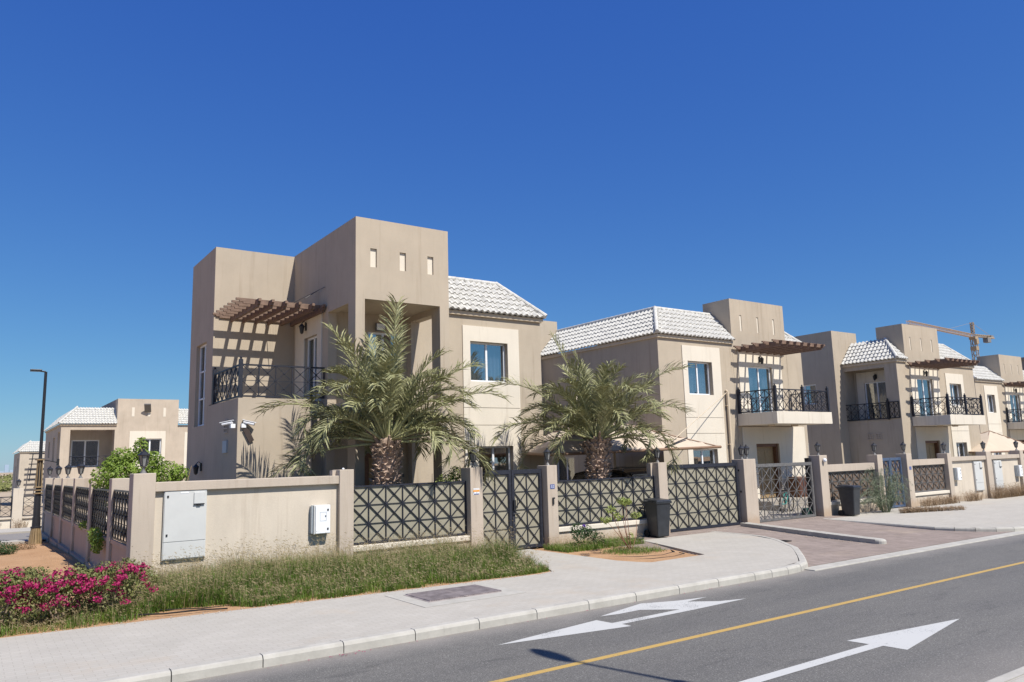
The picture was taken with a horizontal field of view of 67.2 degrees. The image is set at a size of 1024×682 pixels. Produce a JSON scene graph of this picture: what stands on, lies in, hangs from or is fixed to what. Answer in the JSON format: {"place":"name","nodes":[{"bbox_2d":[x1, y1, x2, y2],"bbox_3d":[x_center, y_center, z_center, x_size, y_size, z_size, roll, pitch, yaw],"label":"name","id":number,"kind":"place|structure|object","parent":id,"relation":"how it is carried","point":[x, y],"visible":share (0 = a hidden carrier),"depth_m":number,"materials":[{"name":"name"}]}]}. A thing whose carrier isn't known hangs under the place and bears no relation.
{"place":"outdoors","nodes":[
{"label":"outdoors","id":0,"kind":"place"},
{"bbox_2d":[0,527,30,545],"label":"side pavement","id":1,"kind":"structure","parent":0,"point":[15,530],"depth_m":34.04,"materials":[{"name":"grey concrete"}]},
{"bbox_2d":[0,518,41,527],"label":"dry weed","id":2,"kind":"object","parent":1,"relation":"on","point":[18,524],"visible":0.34,"depth_m":36.29,"materials":[{"name":"beige plant"}]},
{"bbox_2d":[0,533,43,540],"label":"side road","id":3,"kind":"structure","parent":0,"point":[17,536],"depth_m":30.26,"materials":[{"name":"grey asphalt"}]},
{"bbox_2d":[0,600,144,636],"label":"verge grass","id":4,"kind":"structure","parent":0,"point":[103,619],"depth_m":11.22,"materials":[{"name":"green plant"}]},
{"bbox_2d":[0,472,955,624],"bbox_3d":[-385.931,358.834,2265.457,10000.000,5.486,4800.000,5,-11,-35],"label":"ground","id":5,"kind":"structure","parent":0,"point":[45,554],"depth_m":18.94,"materials":[{"name":"brown soil"}]},
{"bbox_2d":[0,474,12,491],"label":"desert scrub","id":6,"kind":"object","parent":5,"relation":"on","point":[6,484],"visible":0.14,"depth_m":207.06,"materials":[{"name":"green plant"}]},
{"bbox_2d":[0,540,19,555],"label":"round shrub","id":7,"kind":"object","parent":5,"relation":"on","point":[3,550],"visible":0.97,"depth_m":21.65,"materials":[{"name":"green plant"}]},
{"bbox_2d":[14,542,36,549],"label":"round shrub","id":8,"kind":"object","parent":5,"relation":"on","point":[29,545],"visible":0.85,"depth_m":23.27,"materials":[{"name":"plant"}]},
{"bbox_2d":[11,440,44,505],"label":"villa","id":9,"kind":"object","parent":5,"relation":"on","point":[24,466],"visible":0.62,"depth_m":94.97,"materials":[{"name":"paint"}]},
{"bbox_2d":[28,369,59,544],"bbox_3d":[-15.848,3.881,25.977,1.020,5.850,0.420,5,-11,-35],"label":"street lamp","id":10,"kind":"object","parent":5,"relation":"on","point":[35,536],"visible":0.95,"depth_m":25.76,"materials":[{"name":"black metal"}]},
{"bbox_2d":[0,488,106,528],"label":"boundary wall","id":11,"kind":"structure","parent":5,"relation":"on","point":[17,503],"depth_m":36.69,"materials":[{"name":"beige paint"}]},
{"bbox_2d":[41,478,129,575],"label":"side wall","id":12,"kind":"structure","parent":5,"relation":"on","point":[69,504],"depth_m":19.30,"materials":[{"name":"paint"}]},
{"bbox_2d":[64,463,71,477],"bbox_3d":[-13.938,4.074,24.179,0.230,0.460,0.230,5,-11,-35],"label":"post lantern","id":13,"kind":"object","parent":12,"relation":"on","point":[68,467],"visible":1,"depth_m":24.13,"materials":[{"name":"black metal"}]},
{"bbox_2d":[77,462,84,477],"bbox_3d":[-12.046,3.605,21.517,0.230,0.460,0.230,5,-11,-35],"label":"post lantern","id":14,"kind":"object","parent":12,"relation":"on","point":[80,466],"visible":1,"depth_m":21.47,"materials":[{"name":"black metal"}]},
{"bbox_2d":[78,521,105,553],"bbox_3d":[-9.648,4.461,17.618,0.375,0.575,3.571,5,-11,-35],"label":"leafy bush","id":15,"kind":"object","parent":12,"relation":"attached to","point":[96,541],"visible":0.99,"depth_m":16.49,"materials":[{"name":"green plant"}]},
{"bbox_2d":[42,399,187,502],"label":"villa","id":16,"kind":"object","parent":5,"relation":"on","point":[95,438],"visible":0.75,"depth_m":63.69,"materials":[{"name":"beige paint"}]},
{"bbox_2d":[70,440,98,466],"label":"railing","id":17,"kind":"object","parent":16,"relation":"in","point":[90,448],"depth_m":63.52,"materials":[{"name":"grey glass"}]},
{"bbox_2d":[138,439,160,454],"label":"window","id":18,"kind":"structure","parent":16,"relation":"in","point":[154,444],"depth_m":64.31,"materials":[{"name":"grey glass"}]},
{"bbox_2d":[0,537,549,637],"bbox_3d":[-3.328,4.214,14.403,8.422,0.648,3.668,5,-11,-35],"label":"long grass","id":19,"kind":"structure","parent":5,"relation":"on","point":[222,600],"depth_m":13.65,"materials":[{"name":"green plant"}]},
{"bbox_2d":[0,566,54,628],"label":"bougainvillea","id":20,"kind":"object","parent":19,"relation":"on","point":[13,586],"visible":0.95,"depth_m":10.91,"materials":[{"name":"pink plant"}]},
{"bbox_2d":[0,566,57,615],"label":"bougainvillea","id":21,"kind":"object","parent":19,"relation":"on","point":[29,568],"visible":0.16,"depth_m":11.91,"materials":[{"name":"green plant"}]},
{"bbox_2d":[13,566,104,621],"bbox_3d":[-6.730,3.765,11.434,1.191,0.803,0.993,5,-11,-35],"label":"bougainvillea","id":22,"kind":"object","parent":19,"relation":"on","point":[57,588],"visible":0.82,"depth_m":11.32,"materials":[{"name":"pink plant"}]},
{"bbox_2d":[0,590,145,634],"bbox_3d":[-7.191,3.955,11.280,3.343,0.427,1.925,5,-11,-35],"label":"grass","id":23,"kind":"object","parent":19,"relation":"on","point":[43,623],"visible":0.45,"depth_m":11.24,"materials":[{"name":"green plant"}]},
{"bbox_2d":[61,557,158,611],"bbox_3d":[-6.085,3.775,11.757,1.072,0.846,1.254,-4,-9,18],"label":"bougainvillea","id":24,"kind":"object","parent":19,"relation":"on","point":[120,574],"visible":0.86,"depth_m":11.65,"materials":[{"name":"pink plant"}]},
{"bbox_2d":[107,608,227,616],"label":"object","id":25,"kind":"object","parent":19,"relation":"on","point":[180,611],"visible":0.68,"depth_m":11.78,"materials":[{"name":"plastic"}]},
{"bbox_2d":[155,605,227,610],"bbox_3d":[-5.274,4.212,12.063,1.555,0.046,0.121,2,-9,-20],"label":"irrigation hose","id":26,"kind":"object","parent":19,"relation":"on","point":[190,608],"visible":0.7,"depth_m":12.11,"materials":[{"name":"rubber"}]},
{"bbox_2d":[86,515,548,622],"bbox_3d":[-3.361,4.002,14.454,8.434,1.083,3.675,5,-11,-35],"label":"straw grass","id":27,"kind":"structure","parent":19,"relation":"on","point":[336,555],"depth_m":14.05,"materials":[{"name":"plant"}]},
{"bbox_2d":[126,467,483,577],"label":"boundary wall","id":28,"kind":"structure","parent":5,"relation":"on","point":[269,511],"depth_m":15.71,"materials":[{"name":"paint"}]},
{"bbox_2d":[138,448,149,472],"bbox_3d":[-6.796,2.210,14.214,0.230,0.460,0.230,5,-11,-35],"label":"post lantern","id":29,"kind":"object","parent":28,"relation":"on","point":[143,455],"visible":0.99,"depth_m":14.17,"materials":[{"name":"metal"}]},
{"bbox_2d":[161,490,206,560],"bbox_3d":[-6.104,3.418,14.363,0.760,1.260,0.118,5,-11,-35],"label":"meter cabinet","id":30,"kind":"object","parent":28,"relation":"attached to","point":[184,520],"visible":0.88,"depth_m":14.33,"materials":[{"name":"white metal"}]},
{"bbox_2d":[309,504,329,534],"bbox_3d":[-3.938,3.659,15.803,0.380,0.580,0.210,5,-11,-35],"label":"junction box","id":31,"kind":"object","parent":28,"relation":"attached to","point":[319,520],"visible":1,"depth_m":15.72,"materials":[{"name":"white metal"}]},
{"bbox_2d":[315,505,329,533],"bbox_3d":[-3.866,3.648,15.745,0.310,0.550,0.030,5,-11,-35],"label":"box door","id":32,"kind":"structure","parent":31,"relation":"in","point":[322,514],"depth_m":15.73,"materials":[{"name":"white metal"}]},
{"bbox_2d":[468,449,477,467],"bbox_3d":[-0.924,2.772,18.291,0.230,0.460,0.230,5,-11,-35],"label":"post lantern","id":33,"kind":"object","parent":28,"relation":"on","point":[473,457],"visible":0.91,"depth_m":18.24,"materials":[{"name":"black metal"}]},
{"bbox_2d":[482,469,543,548],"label":"metal gate","id":34,"kind":"structure","parent":28,"relation":"attached to","point":[512,497],"depth_m":18.81,"materials":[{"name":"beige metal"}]},
{"bbox_2d":[186,216,546,544],"bbox_3d":[-4.545,1.843,24.105,9.949,8.490,9.442,5,-11,-35],"label":"villa","id":35,"kind":"object","parent":5,"relation":"on","point":[261,333],"visible":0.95,"depth_m":21.63,"materials":[{"name":"beige paint"}]},
{"bbox_2d":[198,344,205,425],"bbox_3d":[-8.930,1.279,22.392,0.060,2.390,1.150,5,-11,-35],"label":"window","id":36,"kind":"structure","parent":35,"relation":"in","point":[204,346],"depth_m":22.71,"materials":[{"name":"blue glass"}]},
{"bbox_2d":[219,420,235,427],"bbox_3d":[-7.027,2.052,19.028,0.385,0.201,0.139,0,-9,-8],"label":"security camera","id":37,"kind":"object","parent":35,"relation":"attached to","point":[230,422],"visible":1,"depth_m":19.01,"materials":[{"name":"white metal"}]},
{"bbox_2d":[241,419,256,427],"bbox_3d":[-6.512,2.038,19.037,0.368,0.202,0.114,0,-9,-12],"label":"security camera","id":38,"kind":"object","parent":35,"relation":"attached to","point":[244,423],"visible":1,"depth_m":18.99,"materials":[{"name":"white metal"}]},
{"bbox_2d":[307,336,316,400],"bbox_3d":[-5.449,0.777,21.533,0.195,1.810,0.990,5,-11,-35],"label":"balcony door","id":39,"kind":"structure","parent":35,"relation":"in","point":[314,338],"depth_m":21.81,"materials":[{"name":"blue glass"}]},
{"bbox_2d":[369,458,373,484],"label":"door","id":40,"kind":"structure","parent":35,"relation":"in","point":[370,459],"depth_m":20.93,"materials":[{"name":"brown wood"}]},
{"bbox_2d":[368,332,398,389],"bbox_3d":[-3.660,0.892,21.586,0.960,2.240,0.195,5,-11,-35],"label":"balcony door","id":41,"kind":"structure","parent":35,"relation":"in","point":[369,333],"depth_m":21.69,"materials":[{"name":"blue glass"}]},
{"bbox_2d":[470,342,504,381],"bbox_3d":[-0.871,0.686,23.786,1.570,1.420,0.310,5,-11,-35],"label":"window","id":42,"kind":"structure","parent":35,"relation":"in","point":[491,354],"depth_m":23.85,"materials":[{"name":"blue glass"}]},
{"bbox_2d":[479,446,510,470],"bbox_3d":[-0.642,3.928,23.389,1.450,1.640,0.310,5,-11,-35],"label":"window","id":43,"kind":"structure","parent":35,"relation":"in","point":[499,456],"depth_m":23.56,"materials":[{"name":"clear glass"}]},
{"bbox_2d":[89,518,1023,681],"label":"kerb","id":44,"kind":"structure","parent":5,"relation":"on","point":[238,664],"depth_m":10.44,"materials":[{"name":"concrete"}]},
{"bbox_2d":[488,331,694,478],"bbox_3d":[2.288,2.546,21.962,4.374,5.942,6.080,30,-33,-74],"label":"date palm","id":45,"kind":"object","parent":5,"relation":"on","point":[601,411],"visible":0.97,"depth_m":21.55,"materials":[{"name":"green plant"}]},
{"bbox_2d":[537,462,670,547],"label":"boundary wall","id":46,"kind":"structure","parent":5,"relation":"on","point":[583,501],"depth_m":20.26,"materials":[{"name":"paint"}]},
{"bbox_2d":[543,447,550,464],"bbox_3d":[0.894,2.925,19.556,0.230,0.460,0.230,5,-11,-35],"label":"post lantern","id":47,"kind":"object","parent":46,"relation":"on","point":[547,452],"visible":0.98,"depth_m":19.51,"materials":[{"name":"black metal"}]},
{"bbox_2d":[653,446,660,462],"bbox_3d":[4.104,3.207,21.788,0.230,0.460,0.230,5,-11,-35],"label":"post lantern","id":48,"kind":"object","parent":46,"relation":"on","point":[657,452],"visible":0.98,"depth_m":21.74,"materials":[{"name":"black metal"}]},
{"bbox_2d":[656,545,693,554],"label":"soil","id":49,"kind":"structure","parent":5,"relation":"on","point":[669,550],"depth_m":17.95,"materials":[{"name":"brown soil"}]},
{"bbox_2d":[570,522,604,544],"bbox_3d":[1.820,4.768,18.858,1.105,0.663,0.661,5,-11,-35],"label":"flowering weed","id":50,"kind":"object","parent":49,"relation":"on","point":[577,533],"visible":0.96,"depth_m":18.86,"materials":[{"name":"green plant"}]},
{"bbox_2d":[543,529,667,555],"bbox_3d":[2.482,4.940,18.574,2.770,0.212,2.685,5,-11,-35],"label":"grass","id":51,"kind":"structure","parent":49,"relation":"on","point":[581,548],"depth_m":18.52,"materials":[{"name":"plant"}]},
{"bbox_2d":[600,497,641,550],"bbox_3d":[2.499,4.269,17.812,0.432,1.306,1.903,-7,-10,30],"label":"sapling","id":52,"kind":"object","parent":49,"relation":"on","point":[623,501],"visible":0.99,"depth_m":17.92,"materials":[{"name":"green plant"}]},
{"bbox_2d":[540,298,835,510],"bbox_3d":[5.715,3.036,33.742,11.059,8.480,13.240,5,-11,-35],"label":"villa","id":53,"kind":"object","parent":5,"relation":"on","point":[745,356],"visible":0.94,"depth_m":30.54,"materials":[{"name":"beige paint"}]},
{"bbox_2d":[557,457,574,479],"bbox_3d":[2.420,5.861,32.486,0.194,1.900,1.300,5,-11,-35],"label":"window","id":54,"kind":"structure","parent":53,"relation":"in","point":[567,473],"depth_m":32.66,"materials":[{"name":"grey glass"}]},
{"bbox_2d":[524,393,725,467],"bbox_3d":[4.024,3.897,26.655,10.898,4.532,5.190,5,-11,-35],"label":"car shade canopy","id":55,"kind":"object","parent":53,"relation":"attached to","point":[576,448],"visible":0.37,"depth_m":23.92,"materials":[{"name":"fabric"}]},
{"bbox_2d":[688,361,709,394],"bbox_3d":[7.090,1.457,29.749,1.370,1.280,0.197,5,-11,-35],"label":"window","id":56,"kind":"structure","parent":53,"relation":"in","point":[697,378],"depth_m":29.88,"materials":[{"name":"blue glass"}]},
{"bbox_2d":[693,449,714,463],"bbox_3d":[7.183,4.796,29.239,1.370,1.360,0.197,5,-11,-35],"label":"window","id":57,"kind":"structure","parent":53,"relation":"in","point":[701,456],"depth_m":29.42,"materials":[{"name":"blue glass"}]},
{"bbox_2d":[748,366,772,412],"bbox_3d":[10.117,2.108,31.712,1.550,2.060,0.194,5,-11,-35],"label":"balcony door","id":58,"kind":"structure","parent":53,"relation":"in","point":[757,375],"depth_m":31.85,"materials":[{"name":"blue glass"}]},
{"bbox_2d":[757,447,775,497],"bbox_3d":[10.282,5.341,31.346,1.240,2.050,0.065,5,-11,-35],"label":"door","id":59,"kind":"structure","parent":53,"relation":"in","point":[764,454],"depth_m":31.38,"materials":[{"name":"brown wood"}]},
{"bbox_2d":[731,459,759,523],"bbox_3d":[7.227,4.734,23.807,0.585,2.140,0.460,5,-11,-35],"label":"gate post","id":60,"kind":"object","parent":5,"relation":"on","point":[748,492],"visible":0.61,"depth_m":23.61,"materials":[{"name":"paint"}]},
{"bbox_2d":[756,462,815,521],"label":"metal gate","id":61,"kind":"structure","parent":60,"relation":"attached to","point":[785,465],"depth_m":24.98,"materials":[{"name":"grey metal"}]},
{"bbox_2d":[808,455,886,516],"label":"boundary wall","id":62,"kind":"structure","parent":5,"relation":"on","point":[828,479],"depth_m":26.55,"materials":[{"name":"paint"}]},
{"bbox_2d":[795,324,985,464],"bbox_3d":[20.276,3.906,42.081,8.929,8.480,10.240,5,-11,-35],"label":"villa","id":63,"kind":"object","parent":5,"relation":"on","point":[891,388],"visible":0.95,"depth_m":39.51,"materials":[{"name":"beige paint"}]},
{"bbox_2d":[804,384,816,403],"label":"window","id":64,"kind":"structure","parent":63,"relation":"in","point":[806,387],"depth_m":41.04,"materials":[{"name":"glass"}]},
{"bbox_2d":[865,381,886,418],"bbox_3d":[18.952,3.069,39.606,0.310,2.140,1.550,5,-11,-35],"label":"balcony door","id":65,"kind":"structure","parent":63,"relation":"in","point":[875,392],"depth_m":39.80,"materials":[{"name":"grey glass"}]},
{"bbox_2d":[917,378,933,415],"bbox_3d":[20.931,2.959,39.251,1.550,2.060,0.196,5,-11,-35],"label":"balcony door","id":66,"kind":"structure","parent":63,"relation":"in","point":[922,384],"depth_m":39.45,"materials":[{"name":"blue glass"}]},
{"bbox_2d":[925,443,935,458],"bbox_3d":[21.097,6.193,38.884,1.240,2.050,0.065,5,-11,-35],"label":"door","id":67,"kind":"structure","parent":63,"relation":"in","point":[930,449],"depth_m":39.05,"materials":[{"name":"brown wood"}]},
{"bbox_2d":[950,384,959,404],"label":"window","id":68,"kind":"structure","parent":63,"relation":"in","point":[952,386],"depth_m":41.41,"materials":[{"name":"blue glass"}]},
{"bbox_2d":[956,442,964,455],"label":"window","id":69,"kind":"structure","parent":63,"relation":"in","point":[958,443],"depth_m":40.88,"materials":[{"name":"grey glass"}]},
{"bbox_2d":[804,531,1023,570],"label":"road line","id":70,"kind":"object","parent":5,"relation":"on","point":[882,556],"visible":0.29,"depth_m":17.21,"materials":[{"name":"paint"}]},
{"bbox_2d":[906,320,994,360],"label":"tower crane","id":71,"kind":"object","parent":5,"relation":"on","point":[986,339],"visible":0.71,"depth_m":322.39,"materials":[{"name":"metal"}]},
{"bbox_2d":[895,450,1023,506],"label":"boundary wall","id":72,"kind":"structure","parent":5,"relation":"on","point":[931,478],"depth_m":30.82,"materials":[{"name":"paint"}]},
{"bbox_2d":[882,457,905,507],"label":"metal gate","id":73,"kind":"structure","parent":72,"relation":"attached to","point":[894,463],"depth_m":28.77,"materials":[{"name":"blue metal"}]},
{"bbox_2d":[953,468,961,479],"bbox_3d":[17.956,5.363,31.069,0.350,0.500,0.210,5,-11,-35],"label":"junction box","id":74,"kind":"object","parent":72,"relation":"attached to","point":[957,475],"visible":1,"depth_m":30.97,"materials":[{"name":"grey metal"}]},
{"bbox_2d":[972,461,984,490],"bbox_3d":[19.509,5.642,32.182,0.700,1.200,0.118,5,-11,-35],"label":"meter cabinet","id":75,"kind":"object","parent":72,"relation":"attached to","point":[978,475],"visible":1,"depth_m":32.11,"materials":[{"name":"grey metal"}]},
{"bbox_2d":[992,460,1003,487],"bbox_3d":[20.983,5.758,33.209,0.700,1.200,0.118,5,-11,-35],"label":"meter cabinet","id":76,"kind":"object","parent":72,"relation":"attached to","point":[997,471],"visible":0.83,"depth_m":33.15,"materials":[{"name":"grey metal"}]},
{"bbox_2d":[1014,465,1022,476],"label":"junction box","id":77,"kind":"object","parent":72,"relation":"attached to","point":[1018,470],"visible":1,"depth_m":34.17,"materials":[{"name":"grey metal"}]},
{"bbox_2d":[973,354,1023,454],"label":"villa","id":78,"kind":"object","parent":5,"relation":"on","point":[1000,382],"visible":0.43,"depth_m":52.46,"materials":[{"name":"beige paint"}]},
{"bbox_2d":[987,395,993,412],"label":"window","id":79,"kind":"structure","parent":78,"relation":"in","point":[987,395],"depth_m":51.73,"materials":[{"name":"blue glass"}]},
{"bbox_2d":[1009,394,1020,420],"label":"balcony door","id":80,"kind":"structure","parent":78,"relation":"in","point":[1012,397],"depth_m":53.75,"materials":[{"name":"blue glass"}]},
{"bbox_2d":[0,495,1023,681],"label":"pavement","id":81,"kind":"structure","parent":0,"point":[93,653],"depth_m":11.44,"materials":[{"name":"grey concrete"}]},
{"bbox_2d":[386,583,525,607],"bbox_3d":[-0.941,4.193,12.793,1.900,0.026,1.400,5,-11,-35],"label":"drain cover","id":82,"kind":"object","parent":81,"relation":"on","point":[448,595],"visible":1,"depth_m":12.67,"materials":[{"name":"concrete"}]},
{"bbox_2d":[859,466,912,512],"bbox_3d":[12.928,5.161,26.885,3.583,1.639,1.279,5,-11,-35],"label":"feathery shrub","id":83,"kind":"object","parent":81,"relation":"on","point":[890,498],"visible":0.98,"depth_m":26.82,"materials":[{"name":"green plant"}]},
{"bbox_2d":[898,505,966,512],"bbox_3d":[14.499,5.771,26.644,2.863,0.249,0.507,1,-9,-16],"label":"dry weed","id":84,"kind":"object","parent":81,"relation":"on","point":[916,509],"visible":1,"depth_m":26.53,"materials":[{"name":"brown plant"}]},
{"bbox_2d":[920,493,960,506],"bbox_3d":[16.489,6.074,29.612,2.906,0.436,0.457,5,-11,-35],"label":"dry weed","id":85,"kind":"object","parent":81,"relation":"on","point":[948,500],"visible":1,"depth_m":29.55,"materials":[{"name":"brown plant"}]},
{"bbox_2d":[962,490,983,501],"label":"dry weed","id":86,"kind":"object","parent":81,"relation":"on","point":[976,498],"visible":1,"depth_m":31.07,"materials":[{"name":"brown plant"}]},
{"bbox_2d":[987,482,1023,498],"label":"dry weed","id":87,"kind":"object","parent":81,"relation":"on","point":[999,493],"visible":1,"depth_m":32.67,"materials":[{"name":"brown plant"}]},
{"bbox_2d":[0,0,1023,471],"label":"sky","id":88,"kind":"structure","parent":0,"point":[856,167],"materials":[{"name":"blue"}]},
{"bbox_2d":[185,534,1023,681],"bbox_3d":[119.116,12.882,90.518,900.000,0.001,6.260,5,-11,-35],"label":"road","id":89,"kind":"structure","parent":0,"point":[981,639],"depth_m":9.78,"materials":[{"name":"grey asphalt"}]},
{"bbox_2d":[500,597,745,644],"bbox_3d":[1.641,4.028,11.252,4.744,0.001,0.978,6,-11,-40],"label":"road arrow","id":90,"kind":"object","parent":89,"relation":"on","point":[680,605],"visible":1,"depth_m":11.32,"materials":[{"name":"white paint"}]},
{"bbox_2d":[490,561,1023,681],"bbox_3d":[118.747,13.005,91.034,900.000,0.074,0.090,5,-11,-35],"label":"yellow road line","id":91,"kind":"object","parent":89,"relation":"on","point":[646,647],"depth_m":10.16,"materials":[{"name":"yellow paint"}]},
{"bbox_2d":[740,619,957,681],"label":"road arrow","id":92,"kind":"object","parent":89,"relation":"on","point":[906,639],"visible":1,"depth_m":9.31,"materials":[{"name":"white paint"}]},
{"bbox_2d":[566,510,801,525],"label":"yard paving","id":93,"kind":"structure","parent":0,"point":[769,516],"depth_m":26.98,"materials":[{"name":"tile"}]},
{"bbox_2d":[88,437,191,505],"bbox_3d":[-8.834,3.770,18.265,2.151,2.996,1.342,5,-11,-35],"label":"leafy bush","id":94,"kind":"object","parent":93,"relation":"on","point":[116,465],"visible":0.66,"depth_m":18.19,"materials":[{"name":"green plant"}]},
{"bbox_2d":[250,292,511,542],"bbox_3d":[-3.037,2.013,18.435,5.935,6.211,4.197,5,-11,-35],"label":"date palm","id":95,"kind":"object","parent":93,"relation":"on","point":[382,397],"visible":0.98,"depth_m":18.01,"materials":[{"name":"green plant"}]},
{"bbox_2d":[435,466,460,481],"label":"leafy bush","id":96,"kind":"object","parent":93,"relation":"on","point":[452,476],"visible":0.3,"depth_m":18.45,"materials":[{"name":"green plant"}]},
{"bbox_2d":[572,467,646,520],"bbox_3d":[3.868,4.957,24.645,2.180,1.838,4.630,5,-11,-35],"label":"parked car","id":97,"kind":"object","parent":93,"relation":"on","point":[617,472],"visible":0.12,"depth_m":24.29,"materials":[{"name":"black paint"}]},
{"bbox_2d":[779,488,793,512],"bbox_3d":[9.927,5.753,27.866,0.524,0.841,1.418,-9,-11,39],"label":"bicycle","id":98,"kind":"object","parent":93,"relation":"on","point":[785,501],"visible":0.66,"depth_m":27.78,"materials":[{"name":"metal"}]},
{"bbox_2d":[801,458,814,516],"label":"metal gate","id":99,"kind":"structure","parent":93,"relation":"on","point":[809,483],"depth_m":25.94,"materials":[{"name":"black metal"}]},
{"bbox_2d":[961,430,1023,452],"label":"car shade canopy","id":100,"kind":"object","parent":93,"relation":"on","point":[995,442],"visible":0.42,"depth_m":42.23,"materials":[{"name":"fabric"}]},
{"bbox_2d":[788,476,806,496],"bbox_3d":[11.717,5.943,31.410,0.800,0.800,0.580,5,-11,-35],"label":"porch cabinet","id":101,"kind":"object","parent":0,"point":[799,479],"visible":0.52,"depth_m":31.14,"materials":[{"name":"brown wood"}]},
{"bbox_2d":[622,515,1012,566],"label":"driveway","id":102,"kind":"structure","parent":0,"point":[816,550],"depth_m":20.19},
{"bbox_2d":[642,498,671,536],"bbox_3d":[3.934,4.782,20.840,0.524,1.029,0.690,3,-10,-27],"label":"wheelie bin","id":103,"kind":"object","parent":102,"relation":"on","point":[658,515],"visible":1,"depth_m":20.63,"materials":[{"name":"plastic"}]},
{"bbox_2d":[667,462,740,531],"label":"metal gate","id":104,"kind":"structure","parent":102,"relation":"on","point":[703,496],"depth_m":22.71,"materials":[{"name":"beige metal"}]},
{"bbox_2d":[740,522,886,543],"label":"median kerb","id":105,"kind":"structure","parent":102,"relation":"on","point":[846,537],"depth_m":20.44,"materials":[{"name":"concrete"}]},
{"bbox_2d":[835,484,860,515],"bbox_3d":[11.312,5.341,25.838,0.524,1.029,0.690,5,-11,-39],"label":"wheelie bin","id":106,"kind":"object","parent":102,"relation":"on","point":[849,495],"visible":1,"depth_m":25.66,"materials":[{"name":"plastic"}]},
{"bbox_2d":[1008,675,1023,681],"bbox_3d":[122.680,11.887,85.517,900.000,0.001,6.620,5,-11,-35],"label":"pavement","id":107,"kind":"structure","parent":0,"point":[1019,679],"depth_m":7.30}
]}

